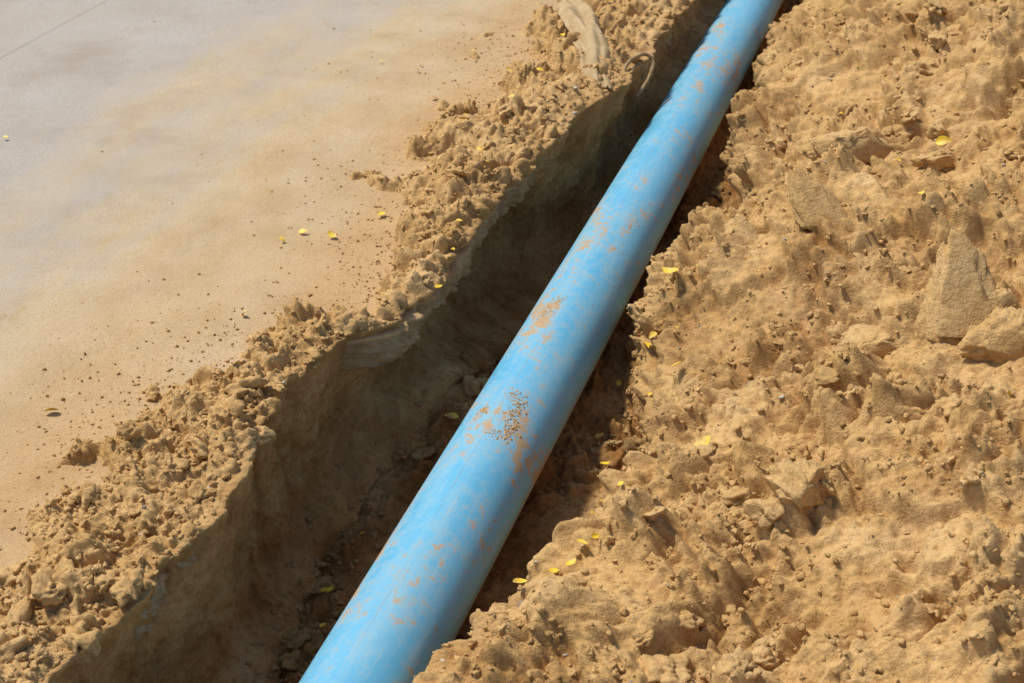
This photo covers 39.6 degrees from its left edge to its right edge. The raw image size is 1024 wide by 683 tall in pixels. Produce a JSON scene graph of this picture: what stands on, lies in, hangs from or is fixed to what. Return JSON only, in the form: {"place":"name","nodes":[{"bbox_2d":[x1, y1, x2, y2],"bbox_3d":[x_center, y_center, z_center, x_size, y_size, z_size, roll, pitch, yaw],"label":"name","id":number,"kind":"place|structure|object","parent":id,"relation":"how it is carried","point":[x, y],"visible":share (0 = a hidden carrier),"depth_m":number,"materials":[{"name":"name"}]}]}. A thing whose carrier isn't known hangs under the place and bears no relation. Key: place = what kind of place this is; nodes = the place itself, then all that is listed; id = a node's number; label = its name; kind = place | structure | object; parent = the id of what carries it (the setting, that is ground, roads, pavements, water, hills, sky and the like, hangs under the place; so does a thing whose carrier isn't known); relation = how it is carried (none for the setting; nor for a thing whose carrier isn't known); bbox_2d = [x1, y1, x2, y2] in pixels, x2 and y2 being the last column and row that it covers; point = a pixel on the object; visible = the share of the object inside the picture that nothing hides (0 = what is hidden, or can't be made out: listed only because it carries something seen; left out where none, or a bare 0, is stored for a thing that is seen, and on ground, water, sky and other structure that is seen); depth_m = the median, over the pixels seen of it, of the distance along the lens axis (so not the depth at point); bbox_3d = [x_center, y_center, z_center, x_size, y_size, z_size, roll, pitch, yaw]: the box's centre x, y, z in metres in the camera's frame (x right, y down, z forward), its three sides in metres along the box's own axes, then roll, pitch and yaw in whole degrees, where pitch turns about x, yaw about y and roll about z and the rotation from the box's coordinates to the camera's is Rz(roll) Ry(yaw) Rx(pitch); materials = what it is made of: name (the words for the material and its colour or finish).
{"place":"outdoors","nodes":[
{"label":"outdoors","id":0,"kind":"place"},
{"bbox_2d":[0,0,700,682],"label":"concrete pavement","id":1,"kind":"structure","parent":0,"point":[154,100],"depth_m":3.87,"materials":[{"name":"beige concrete"}]},
{"bbox_2d":[0,0,1023,682],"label":"sandy ground","id":2,"kind":"structure","parent":0,"point":[328,420],"depth_m":2.95,"materials":[{"name":"beige sand"}]},
{"bbox_2d":[3,0,1011,626],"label":"fallen leaves","id":3,"kind":"object","parent":2,"relation":"on","point":[941,140],"visible":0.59,"depth_m":3.26,"materials":[{"name":"yellow plant"}]},
{"bbox_2d":[0,0,1023,682],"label":"soil clods","id":4,"kind":"object","parent":2,"relation":"on","point":[50,588],"visible":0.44,"depth_m":2.62,"materials":[{"name":"beige soil"}]},
{"bbox_2d":[0,0,1023,682],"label":"soil crumbs","id":5,"kind":"object","parent":2,"relation":"on","point":[178,516],"visible":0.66,"depth_m":2.67,"materials":[{"name":"brown soil"}]},
{"bbox_2d":[51,50,1005,682],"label":"pebbles","id":6,"kind":"object","parent":2,"relation":"on","point":[679,348],"visible":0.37,"depth_m":2.75,"materials":[{"name":"stone"}]},
{"bbox_2d":[299,0,783,682],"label":"blue water pipe","id":7,"kind":"object","parent":2,"relation":"on","point":[405,614],"visible":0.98,"depth_m":3.07,"materials":[{"name":"plastic"}]},
{"bbox_2d":[321,34,731,680],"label":"soil on pipe","id":8,"kind":"structure","parent":7,"relation":"on","point":[545,312],"depth_m":3.01,"materials":[{"name":"brown soil"}]},
{"bbox_2d":[557,0,613,90],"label":"torn plastic sheet","id":9,"kind":"object","parent":2,"relation":"on","point":[581,16],"visible":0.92,"depth_m":4.57,"materials":[{"name":"beige plastic"}]},
{"bbox_2d":[623,52,654,97],"bbox_3d":[0.393,-0.839,4.491,0.066,0.115,0.173,23,38,33],"label":"tree root","id":10,"kind":"object","parent":2,"relation":"on","point":[629,61],"visible":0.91,"depth_m":4.50,"materials":[{"name":"brown plant"}]},
{"bbox_2d":[765,459,833,508],"bbox_3d":[0.489,0.241,2.404,0.113,0.086,0.081,2,8,-26],"label":"compacted sand flake","id":11,"kind":"object","parent":2,"relation":"on","point":[799,482],"visible":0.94,"depth_m":2.38,"materials":[{"name":"beige sand"}]},
{"bbox_2d":[787,166,847,231],"bbox_3d":[0.688,-0.295,3.096,0.176,0.181,0.055,-2,-5,16],"label":"compacted sand flake","id":12,"kind":"object","parent":2,"relation":"on","point":[811,198],"visible":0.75,"depth_m":3.08,"materials":[{"name":"beige sand"}]},
{"bbox_2d":[795,126,895,164],"bbox_3d":[0.841,-0.466,3.501,0.304,0.133,0.133,17,0,-22],"label":"compacted sand flake","id":13,"kind":"object","parent":2,"relation":"on","point":[863,144],"visible":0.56,"depth_m":3.44,"materials":[{"name":"beige sand"}]},
{"bbox_2d":[843,324,896,356],"bbox_3d":[0.748,0.014,2.821,0.174,0.103,0.088,17,12,-1],"label":"compacted sand flake","id":14,"kind":"object","parent":2,"relation":"on","point":[860,336],"visible":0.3,"depth_m":2.79,"materials":[{"name":"beige sand"}]},
{"bbox_2d":[912,229,1004,344],"bbox_3d":[0.871,-0.078,2.760,0.167,0.267,0.055,10,-11,1],"label":"compacted sand flake","id":15,"kind":"object","parent":2,"relation":"on","point":[960,289],"visible":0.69,"depth_m":2.74,"materials":[{"name":"beige sand"}]},
{"bbox_2d":[957,306,1023,363],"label":"compacted sand flake","id":16,"kind":"object","parent":2,"relation":"on","point":[996,335],"visible":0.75,"depth_m":2.67,"materials":[{"name":"beige sand"}]}
]}

